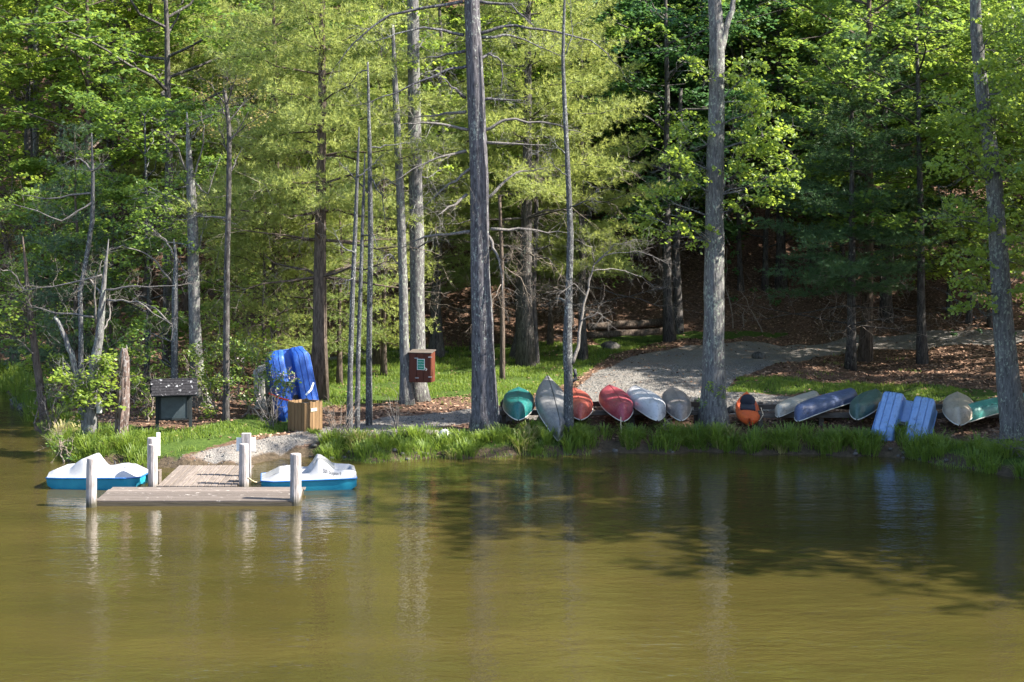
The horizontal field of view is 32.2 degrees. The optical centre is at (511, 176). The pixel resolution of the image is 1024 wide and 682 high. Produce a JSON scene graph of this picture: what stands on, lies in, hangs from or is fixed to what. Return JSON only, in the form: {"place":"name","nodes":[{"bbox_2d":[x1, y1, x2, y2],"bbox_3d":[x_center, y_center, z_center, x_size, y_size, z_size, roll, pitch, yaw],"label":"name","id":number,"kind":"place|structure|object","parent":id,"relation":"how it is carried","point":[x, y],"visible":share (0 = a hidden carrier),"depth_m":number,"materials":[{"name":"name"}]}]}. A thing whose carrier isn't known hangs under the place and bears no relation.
{"place":"outdoors","nodes":[
{"label":"outdoors","id":0,"kind":"place"},
{"bbox_2d":[0,389,1023,681],"bbox_3d":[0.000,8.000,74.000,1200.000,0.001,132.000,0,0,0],"label":"pond water","id":1,"kind":"structure","parent":0,"point":[656,567],"depth_m":35.60,"materials":[{"name":"liquid"}]},
{"bbox_2d":[46,453,147,489],"bbox_3d":[-10.665,7.702,46.106,2.460,0.919,1.640,-1,-1,6],"label":"pedal boat","id":2,"kind":"object","parent":1,"relation":"on","point":[70,476],"visible":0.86,"depth_m":45.45,"materials":[{"name":"plastic"}]},
{"bbox_2d":[86,433,305,507],"bbox_3d":[-7.733,7.950,45.446,5.204,2.500,5.119,0,0,0],"label":"dock","id":3,"kind":"object","parent":1,"relation":"in","point":[200,480],"visible":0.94,"depth_m":44.19,"materials":[{"name":"wood"}]},
{"bbox_2d":[260,454,356,490],"bbox_3d":[-5.276,7.722,45.952,2.460,0.919,1.640,-1,0,-8],"label":"pedal boat","id":4,"kind":"object","parent":1,"relation":"on","point":[320,472],"visible":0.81,"depth_m":45.33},
{"bbox_2d":[0,0,1023,478],"bbox_3d":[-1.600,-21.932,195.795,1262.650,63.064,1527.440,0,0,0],"label":"ground","id":5,"kind":"structure","parent":0,"point":[792,352],"depth_m":72.33,"materials":[{"name":"soil"}]},
{"bbox_2d":[0,210,52,368],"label":"broadleaf tree","id":6,"kind":"object","parent":5,"relation":"on","point":[6,241],"visible":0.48,"depth_m":69.71,"materials":[{"name":"green plant"}]},
{"bbox_2d":[0,236,58,422],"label":"broadleaf tree","id":7,"kind":"object","parent":5,"relation":"on","point":[30,328],"visible":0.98,"depth_m":56.87,"materials":[{"name":"green plant"}]},
{"bbox_2d":[8,336,69,422],"bbox_3d":[-15.209,6.628,57.454,1.746,3.001,1.604,0,0,32],"label":"shrub","id":8,"kind":"object","parent":5,"relation":"on","point":[29,360],"visible":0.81,"depth_m":57.42,"materials":[{"name":"green plant"}]},
{"bbox_2d":[0,146,102,360],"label":"broadleaf tree","id":9,"kind":"object","parent":5,"relation":"on","point":[33,165],"visible":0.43,"depth_m":70.91,"materials":[{"name":"green plant"}]},
{"bbox_2d":[0,0,108,203],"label":"broadleaf tree","id":10,"kind":"object","parent":5,"relation":"on","point":[16,153],"visible":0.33,"depth_m":76.77,"materials":[{"name":"green plant"}]},
{"bbox_2d":[1,133,108,412],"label":"dead tree","id":11,"kind":"object","parent":5,"relation":"on","point":[81,287],"visible":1,"depth_m":55.95,"materials":[{"name":"wood"}]},
{"bbox_2d":[0,0,138,290],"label":"broadleaf tree","id":12,"kind":"object","parent":5,"relation":"on","point":[35,133],"visible":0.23,"depth_m":76.88,"materials":[{"name":"green plant"}]},
{"bbox_2d":[0,175,140,386],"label":"broadleaf tree","id":13,"kind":"object","parent":5,"relation":"on","point":[19,270],"visible":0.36,"depth_m":63.80,"materials":[{"name":"green plant"}]},
{"bbox_2d":[0,119,143,396],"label":"pine tree","id":14,"kind":"object","parent":5,"relation":"on","point":[76,254],"visible":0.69,"depth_m":59.79,"materials":[{"name":"green plant"}]},
{"bbox_2d":[0,1,154,189],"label":"broadleaf tree","id":15,"kind":"object","parent":5,"relation":"on","point":[62,154],"visible":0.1,"depth_m":83.81,"materials":[{"name":"green plant"}]},
{"bbox_2d":[0,38,155,335],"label":"broadleaf tree","id":16,"kind":"object","parent":5,"relation":"on","point":[18,77],"visible":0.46,"depth_m":73.31,"materials":[{"name":"green plant"}]},
{"bbox_2d":[0,0,157,287],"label":"broadleaf tree","id":17,"kind":"object","parent":5,"relation":"on","point":[27,131],"visible":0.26,"depth_m":76.90,"materials":[{"name":"green plant"}]},
{"bbox_2d":[0,0,174,256],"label":"broadleaf tree","id":18,"kind":"object","parent":5,"relation":"on","point":[125,14],"visible":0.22,"depth_m":78.82,"materials":[{"name":"green plant"}]},
{"bbox_2d":[1,239,204,435],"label":"broadleaf tree","id":19,"kind":"object","parent":5,"relation":"on","point":[87,398],"visible":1,"depth_m":50.86,"materials":[{"name":"green plant"}]},
{"bbox_2d":[6,171,217,396],"bbox_3d":[-13.803,3.770,60.398,6.402,7.946,6.247,0,0,18],"label":"broadleaf tree","id":20,"kind":"object","parent":5,"relation":"on","point":[114,196],"visible":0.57,"depth_m":60.09,"materials":[{"name":"green plant"}]},
{"bbox_2d":[0,0,225,305],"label":"broadleaf tree","id":21,"kind":"object","parent":5,"relation":"on","point":[114,144],"visible":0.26,"depth_m":74.40,"materials":[{"name":"green plant"}]},
{"bbox_2d":[70,304,158,399],"bbox_3d":[-12.959,5.906,58.379,2.875,3.532,1.593,0,0,6],"label":"shrub","id":22,"kind":"object","parent":5,"relation":"on","point":[91,343],"visible":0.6,"depth_m":58.41,"materials":[{"name":"green plant"}]},
{"bbox_2d":[114,345,129,438],"bbox_3d":[-11.233,6.406,50.972,0.488,3.156,0.448,0,0,0],"label":"tree snag","id":23,"kind":"object","parent":5,"relation":"on","point":[122,416],"visible":0.81,"depth_m":50.87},
{"bbox_2d":[0,0,253,352],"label":"broadleaf tree","id":24,"kind":"object","parent":5,"relation":"on","point":[86,61],"visible":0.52,"depth_m":71.81,"materials":[{"name":"green plant"}]},
{"bbox_2d":[0,68,269,384],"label":"broadleaf tree","id":25,"kind":"object","parent":5,"relation":"on","point":[148,106],"visible":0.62,"depth_m":61.58,"materials":[{"name":"green plant"}]},
{"bbox_2d":[98,223,210,377],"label":"broadleaf tree","id":26,"kind":"object","parent":5,"relation":"on","point":[174,355],"visible":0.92,"depth_m":54.71,"materials":[{"name":"green plant"}]},
{"bbox_2d":[150,378,197,431],"bbox_3d":[-9.972,6.880,52.300,1.380,1.879,0.955,0,0,-14],"label":"notice kiosk","id":27,"kind":"object","parent":5,"relation":"on","point":[173,398],"visible":0.97,"depth_m":52.18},
{"bbox_2d":[0,0,357,366],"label":"broadleaf tree","id":28,"kind":"object","parent":5,"relation":"on","point":[145,70],"visible":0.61,"depth_m":67.76,"materials":[{"name":"green plant"}]},
{"bbox_2d":[118,0,251,255],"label":"pine tree","id":29,"kind":"object","parent":5,"relation":"on","point":[181,216],"visible":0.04,"depth_m":79.25,"materials":[{"name":"green plant"}]},
{"bbox_2d":[107,0,267,310],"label":"pine tree","id":30,"kind":"object","parent":5,"relation":"on","point":[176,68],"visible":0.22,"depth_m":74.89,"materials":[{"name":"green plant"}]},
{"bbox_2d":[114,75,261,407],"bbox_3d":[-10.117,2.095,55.864,4.778,11.006,3.131,0,0,0],"label":"broadleaf tree","id":31,"kind":"object","parent":5,"relation":"on","point":[193,246],"visible":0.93,"depth_m":55.84,"materials":[{"name":"green plant"}]},
{"bbox_2d":[154,340,222,411],"bbox_3d":[-9.983,6.202,55.086,2.439,2.395,1.753,0,0,0],"label":"laurel shrub","id":32,"kind":"object","parent":5,"relation":"on","point":[190,347],"visible":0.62,"depth_m":54.93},
{"bbox_2d":[192,357,222,419],"bbox_3d":[-9.252,6.556,54.169,1.316,2.079,1.754,0,0,0],"label":"shrub","id":33,"kind":"object","parent":5,"relation":"on","point":[207,410],"visible":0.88,"depth_m":54.20,"materials":[{"name":"green plant"}]},
{"bbox_2d":[168,58,291,420],"bbox_3d":[-8.582,1.986,53.147,4.212,11.197,2.619,0,0,0],"label":"broadleaf tree","id":34,"kind":"object","parent":5,"relation":"on","point":[226,346],"visible":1,"depth_m":53.32,"materials":[{"name":"dark bark"},{"name":"green leaf"}]},
{"bbox_2d":[182,150,300,374],"bbox_3d":[-9.638,3.140,63.067,4.363,8.435,4.158,0,0,2],"label":"pine tree","id":35,"kind":"object","parent":5,"relation":"on","point":[207,298],"visible":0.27,"depth_m":62.86,"materials":[{"name":"green plant"}]},
{"bbox_2d":[200,308,285,399],"bbox_3d":[-8.696,5.816,57.377,2.961,3.104,2.002,0,0,11],"label":"shrub","id":36,"kind":"object","parent":5,"relation":"on","point":[233,324],"visible":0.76,"depth_m":57.38,"materials":[{"name":"green plant"}]},
{"bbox_2d":[113,0,393,301],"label":"broadleaf tree","id":37,"kind":"object","parent":5,"relation":"on","point":[210,150],"visible":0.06,"depth_m":73.90,"materials":[{"name":"green plant"}]},
{"bbox_2d":[181,0,328,217],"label":"pine tree","id":38,"kind":"object","parent":5,"relation":"on","point":[256,101],"visible":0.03,"depth_m":79.94,"materials":[{"name":"green plant"}]},
{"bbox_2d":[211,332,301,423],"bbox_3d":[-7.811,6.086,53.971,2.874,3.052,2.082,0,0,0],"label":"laurel shrub","id":39,"kind":"object","parent":5,"relation":"on","point":[246,351],"visible":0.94,"depth_m":53.85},
{"bbox_2d":[201,138,330,365],"bbox_3d":[-8.199,3.019,59.354,4.418,8.963,4.636,0,0,-6],"label":"pine tree","id":40,"kind":"object","parent":5,"relation":"on","point":[251,276],"visible":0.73,"depth_m":59.12,"materials":[{"name":"green plant"}]},
{"bbox_2d":[158,0,396,351],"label":"pine tree","id":41,"kind":"object","parent":5,"relation":"on","point":[239,71],"visible":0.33,"depth_m":59.80,"materials":[{"name":"green plant"}]},
{"bbox_2d":[265,346,318,421],"bbox_3d":[-6.788,6.468,54.911,1.410,2.337,0.827,-10,-15,-13],"label":"pedal boat","id":42,"kind":"object","parent":5,"relation":"on","point":[297,360],"visible":0.6,"depth_m":54.66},
{"bbox_2d":[288,398,321,431],"bbox_3d":[-6.164,7.109,52.894,0.770,0.893,0.750,0,0,38],"label":"wooden bin","id":43,"kind":"object","parent":5,"relation":"on","point":[306,413],"visible":0.97,"depth_m":52.65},
{"bbox_2d":[158,0,464,400],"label":"pine tree","id":44,"kind":"object","parent":5,"relation":"on","point":[320,199],"visible":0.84,"depth_m":56.53,"materials":[{"name":"green plant"}]},
{"bbox_2d":[276,151,394,383],"bbox_3d":[-6.069,3.212,60.942,4.363,8.435,4.158,0,0,5],"label":"pine tree","id":45,"kind":"object","parent":5,"relation":"on","point":[339,345],"visible":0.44,"depth_m":60.78,"materials":[{"name":"green plant"}]},
{"bbox_2d":[221,0,460,328],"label":"broadleaf tree","id":46,"kind":"object","parent":5,"relation":"on","point":[420,48],"visible":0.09,"depth_m":73.19,"materials":[{"name":"green plant"}]},
{"bbox_2d":[323,127,390,433],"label":"dead tree","id":47,"kind":"object","parent":5,"relation":"on","point":[351,339],"visible":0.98,"depth_m":52.18,"materials":[{"name":"wood"}]},
{"bbox_2d":[354,153,383,429],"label":"dead tree","id":48,"kind":"object","parent":5,"relation":"on","point":[357,381],"visible":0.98,"depth_m":52.96,"materials":[{"name":"wood"}]},
{"bbox_2d":[283,0,469,365],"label":"pine tree","id":49,"kind":"object","parent":5,"relation":"on","point":[376,357],"visible":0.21,"depth_m":65.66,"materials":[{"name":"green plant"}]},
{"bbox_2d":[324,62,432,425],"bbox_3d":[-4.014,2.129,53.535,3.138,11.227,2.810,0,0,0],"label":"dead tree","id":50,"kind":"object","parent":5,"relation":"on","point":[369,414],"visible":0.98,"depth_m":53.56,"materials":[{"name":"wood"}]},
{"bbox_2d":[327,134,441,374],"bbox_3d":[-4.704,2.882,62.960,4.636,8.963,4.418,0,0,13],"label":"pine tree","id":51,"kind":"object","parent":5,"relation":"on","point":[384,324],"visible":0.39,"depth_m":62.90,"materials":[{"name":"green plant"}]},
{"bbox_2d":[352,1,437,405],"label":"broadleaf tree","id":52,"kind":"object","parent":5,"relation":"on","point":[406,390],"visible":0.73,"depth_m":56.30,"materials":[{"name":"grey plant"}]},
{"bbox_2d":[348,0,498,313],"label":"pine tree","id":53,"kind":"object","parent":5,"relation":"on","point":[426,306],"visible":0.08,"depth_m":74.67,"materials":[{"name":"green plant"}]},
{"bbox_2d":[381,0,467,402],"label":"broadleaf tree","id":54,"kind":"object","parent":5,"relation":"on","point":[417,341],"visible":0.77,"depth_m":57.03,"materials":[{"name":"grey plant"}]},
{"bbox_2d":[408,349,435,382],"bbox_3d":[-2.860,6.008,56.390,0.780,1.011,0.539,0,0,13],"label":"life vest box","id":55,"kind":"object","parent":54,"relation":"attached to","point":[422,365],"visible":1,"depth_m":56.17,"materials":[{"name":"wood"}]},
{"bbox_2d":[316,0,573,336],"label":"broadleaf tree","id":56,"kind":"object","parent":5,"relation":"on","point":[439,133],"visible":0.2,"depth_m":69.92,"materials":[{"name":"green plant"}]},
{"bbox_2d":[424,161,465,357],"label":"woodland tree","id":57,"kind":"object","parent":5,"relation":"on","point":[436,341],"visible":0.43,"depth_m":67.86,"materials":[{"name":"brown plant"}]},
{"bbox_2d":[395,71,532,351],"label":"pine tree","id":58,"kind":"object","parent":5,"relation":"on","point":[467,267],"visible":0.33,"depth_m":69.59,"materials":[{"name":"green plant"}]},
{"bbox_2d":[315,0,642,434],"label":"pine tree","id":59,"kind":"object","parent":5,"relation":"on","point":[484,404],"visible":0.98,"depth_m":52.40,"materials":[{"name":"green plant"}]},
{"bbox_2d":[356,18,616,289],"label":"broadleaf tree","id":60,"kind":"object","parent":5,"relation":"on","point":[589,221],"visible":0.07,"depth_m":72.90,"materials":[{"name":"green plant"}]},
{"bbox_2d":[180,364,827,464],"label":"gravel","id":61,"kind":"structure","parent":5,"relation":"on","point":[620,387],"depth_m":60.39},
{"bbox_2d":[471,195,541,379],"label":"dead tree","id":62,"kind":"object","parent":5,"relation":"on","point":[502,344],"visible":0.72,"depth_m":61.95,"materials":[{"name":"wood"}]},
{"bbox_2d":[0,358,1023,479],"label":"shore grass","id":63,"kind":"structure","parent":5,"relation":"on","point":[579,433],"depth_m":51.12,"materials":[{"name":"plant"}]},
{"bbox_2d":[0,112,1023,445],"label":"leaf litter","id":64,"kind":"object","parent":5,"relation":"on","point":[812,368],"visible":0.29,"depth_m":66.76,"materials":[{"name":"plant"}]},
{"bbox_2d":[495,136,562,364],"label":"woodland tree","id":65,"kind":"object","parent":5,"relation":"on","point":[534,263],"visible":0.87,"depth_m":65.91,"materials":[{"name":"grey plant"}]},
{"bbox_2d":[36,328,1023,471],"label":"lawn grass","id":66,"kind":"structure","parent":5,"relation":"on","point":[520,372],"depth_m":60.35,"materials":[{"name":"plant"}]},
{"bbox_2d":[405,0,656,366],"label":"pine tree","id":67,"kind":"object","parent":5,"relation":"on","point":[525,341],"visible":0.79,"depth_m":65.19,"materials":[{"name":"green plant"}]},
{"bbox_2d":[495,97,600,344],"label":"pine tree","id":68,"kind":"object","parent":5,"relation":"on","point":[552,276],"visible":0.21,"depth_m":71.86,"materials":[{"name":"green plant"}]},
{"bbox_2d":[452,0,707,325],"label":"broadleaf tree","id":69,"kind":"object","parent":5,"relation":"on","point":[615,28],"visible":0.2,"depth_m":73.12,"materials":[{"name":"green plant"}]},
{"bbox_2d":[493,0,685,287],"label":"broadleaf tree","id":70,"kind":"object","parent":5,"relation":"on","point":[588,214],"visible":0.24,"depth_m":77.45,"materials":[{"name":"green plant"}]},
{"bbox_2d":[497,0,697,360],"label":"pine tree","id":71,"kind":"object","parent":5,"relation":"on","point":[598,253],"visible":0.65,"depth_m":67.20,"materials":[{"name":"green plant"}]},
{"bbox_2d":[522,0,677,437],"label":"dead tree","id":72,"kind":"object","parent":5,"relation":"on","point":[568,363],"visible":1,"depth_m":51.85,"materials":[{"name":"wood"}]},
{"bbox_2d":[500,400,699,426],"bbox_3d":[2.752,7.448,54.450,6.242,0.956,2.200,0,0,0],"label":"canoe rack","id":73,"kind":"object","parent":5,"relation":"on","point":[695,404],"visible":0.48,"depth_m":53.45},
{"bbox_2d":[503,386,533,420],"bbox_3d":[0.199,6.872,54.200,0.972,0.570,4.297,0,0,0],"label":"canoe","id":74,"kind":"object","parent":73,"relation":"on","point":[518,402],"visible":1,"depth_m":52.76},
{"bbox_2d":[535,375,564,440],"bbox_3d":[1.219,6.856,53.277,1.008,0.630,3.867,6,15,-7],"label":"canoe","id":75,"kind":"object","parent":73,"relation":"on","point":[549,399],"visible":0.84,"depth_m":52.67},
{"bbox_2d":[599,384,632,421],"bbox_3d":[3.169,6.852,54.197,0.942,0.570,4.297,0,2,-3],"label":"canoe","id":76,"kind":"object","parent":73,"relation":"on","point":[615,402],"visible":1,"depth_m":52.91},
{"bbox_2d":[626,385,665,420],"bbox_3d":[4.077,6.852,54.199,0.991,0.570,4.297,4,1,-6],"label":"canoe","id":77,"kind":"object","parent":73,"relation":"on","point":[649,404],"visible":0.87,"depth_m":52.84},
{"bbox_2d":[662,386,691,420],"bbox_3d":[5.023,6.877,54.198,0.843,0.542,4.161,0,1,1],"label":"canoe","id":78,"kind":"object","parent":73,"relation":"on","point":[677,402],"visible":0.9,"depth_m":52.88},
{"bbox_2d":[587,318,662,338],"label":"fallen log","id":79,"kind":"object","parent":5,"relation":"on","point":[627,324],"visible":0.87,"depth_m":74.02,"materials":[{"name":"brown wood"}]},
{"bbox_2d":[533,0,768,260],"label":"broadleaf tree","id":80,"kind":"object","parent":5,"relation":"on","point":[636,133],"visible":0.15,"depth_m":79.40,"materials":[{"name":"green plant"}]},
{"bbox_2d":[646,88,695,333],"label":"woodland tree","id":81,"kind":"object","parent":5,"relation":"on","point":[677,295],"visible":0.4,"depth_m":74.38,"materials":[{"name":"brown plant"}]},
{"bbox_2d":[537,0,840,341],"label":"broadleaf tree","id":82,"kind":"object","parent":5,"relation":"on","point":[669,332],"visible":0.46,"depth_m":72.95,"materials":[{"name":"green plant"}]},
{"bbox_2d":[548,0,834,252],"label":"broadleaf tree","id":83,"kind":"object","parent":5,"relation":"on","point":[649,147],"visible":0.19,"depth_m":79.04,"materials":[{"name":"green plant"}]},
{"bbox_2d":[585,8,798,223],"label":"broadleaf tree","id":84,"kind":"object","parent":5,"relation":"on","point":[622,184],"visible":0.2,"depth_m":79.31,"materials":[{"name":"green plant"}]},
{"bbox_2d":[625,0,804,433],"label":"broadleaf tree","id":85,"kind":"object","parent":5,"relation":"on","point":[713,403],"visible":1,"depth_m":52.93,"materials":[{"name":"green plant"}]},
{"bbox_2d":[624,0,879,292],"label":"broadleaf tree","id":86,"kind":"object","parent":5,"relation":"on","point":[728,227],"visible":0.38,"depth_m":77.22,"materials":[{"name":"green plant"}]},
{"bbox_2d":[646,0,890,291],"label":"broadleaf tree","id":87,"kind":"object","parent":5,"relation":"on","point":[764,281],"visible":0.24,"depth_m":77.45,"materials":[{"name":"green plant"}]},
{"bbox_2d":[647,0,938,291],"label":"broadleaf tree","id":88,"kind":"object","parent":5,"relation":"on","point":[781,282],"visible":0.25,"depth_m":78.70,"materials":[{"name":"green plant"}]},
{"bbox_2d":[725,29,964,370],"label":"pine tree","id":89,"kind":"object","parent":5,"relation":"on","point":[852,283],"visible":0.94,"depth_m":65.43,"materials":[{"name":"green plant"}]},
{"bbox_2d":[727,0,973,272],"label":"broadleaf tree","id":90,"kind":"object","parent":5,"relation":"on","point":[789,135],"visible":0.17,"depth_m":77.87,"materials":[{"name":"green plant"}]},
{"bbox_2d":[734,0,968,271],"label":"broadleaf tree","id":91,"kind":"object","parent":5,"relation":"on","point":[801,60],"visible":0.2,"depth_m":80.16,"materials":[{"name":"green plant"}]},
{"bbox_2d":[759,0,985,322],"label":"pine tree","id":92,"kind":"object","parent":5,"relation":"on","point":[885,300],"visible":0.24,"depth_m":75.43,"materials":[{"name":"green plant"}]},
{"bbox_2d":[758,402,998,426],"bbox_3d":[11.966,7.438,54.450,9.087,0.775,2.200,0,0,0],"label":"canoe rack","id":93,"kind":"object","parent":5,"relation":"on","point":[821,416],"visible":0.27,"depth_m":53.35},
{"bbox_2d":[735,391,759,425],"bbox_3d":[7.161,7.005,53.817,0.740,0.580,2.964,4,9,5],"label":"kayak","id":94,"kind":"object","parent":93,"relation":"on","point":[746,408],"visible":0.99,"depth_m":53.76,"materials":[{"name":"orange plastic"}]},
{"bbox_2d":[794,388,856,421],"bbox_3d":[9.603,6.897,54.103,0.991,0.542,4.297,-7,-3,34],"label":"canoe","id":95,"kind":"object","parent":93,"relation":"on","point":[812,407],"visible":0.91,"depth_m":53.13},
{"bbox_2d":[849,388,882,419],"bbox_3d":[10.873,6.910,54.300,0.853,0.524,4.297,0,0,19],"label":"canoe","id":96,"kind":"object","parent":93,"relation":"on","point":[864,405],"visible":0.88,"depth_m":52.97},
{"bbox_2d":[942,391,972,425],"bbox_3d":[13.443,6.922,53.400,0.942,0.570,4.297,0,0,13],"label":"canoe","id":97,"kind":"object","parent":93,"relation":"on","point":[956,409],"visible":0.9,"depth_m":51.93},
{"bbox_2d":[744,0,1023,361],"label":"broadleaf tree","id":98,"kind":"object","parent":5,"relation":"on","point":[865,342],"visible":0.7,"depth_m":67.21,"materials":[{"name":"green plant"}]},
{"bbox_2d":[778,0,1023,363],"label":"broadleaf tree","id":99,"kind":"object","parent":5,"relation":"on","point":[922,356],"visible":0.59,"depth_m":66.34,"materials":[{"name":"green plant"}]},
{"bbox_2d":[870,391,937,441],"bbox_3d":[11.583,7.332,52.447,1.738,0.919,2.460,8,30,18],"label":"pedal boat","id":100,"kind":"object","parent":5,"relation":"on","point":[893,408],"visible":0.66,"depth_m":52.28,"materials":[{"name":"plastic"}]},
{"bbox_2d":[854,9,1023,294],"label":"broadleaf tree","id":101,"kind":"object","parent":5,"relation":"on","point":[985,272],"visible":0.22,"depth_m":70.51,"materials":[{"name":"green plant"}]},
{"bbox_2d":[861,24,1023,324],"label":"broadleaf tree","id":102,"kind":"object","parent":5,"relation":"on","point":[942,55],"visible":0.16,"depth_m":73.75,"materials":[{"name":"green plant"}]},
{"bbox_2d":[873,79,1023,313],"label":"broadleaf tree","id":103,"kind":"object","parent":5,"relation":"on","point":[948,303],"visible":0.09,"depth_m":75.86,"materials":[{"name":"green plant"}]},
{"bbox_2d":[874,0,1023,262],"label":"broadleaf tree","id":104,"kind":"object","parent":5,"relation":"on","point":[948,250],"visible":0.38,"depth_m":66.25,"materials":[{"name":"green plant"}]},
{"bbox_2d":[905,129,1023,327],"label":"broadleaf tree","id":105,"kind":"object","parent":5,"relation":"on","point":[987,285],"visible":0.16,"depth_m":74.38,"materials":[{"name":"green plant"}]},
{"bbox_2d":[915,0,1023,316],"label":"broadleaf tree","id":106,"kind":"object","parent":5,"relation":"on","point":[953,233],"visible":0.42,"depth_m":63.51,"materials":[{"name":"green plant"}]},
{"bbox_2d":[916,0,1023,438],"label":"broadleaf tree","id":107,"kind":"object","parent":5,"relation":"on","point":[1010,397],"visible":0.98,"depth_m":50.53,"materials":[{"name":"green plant"}]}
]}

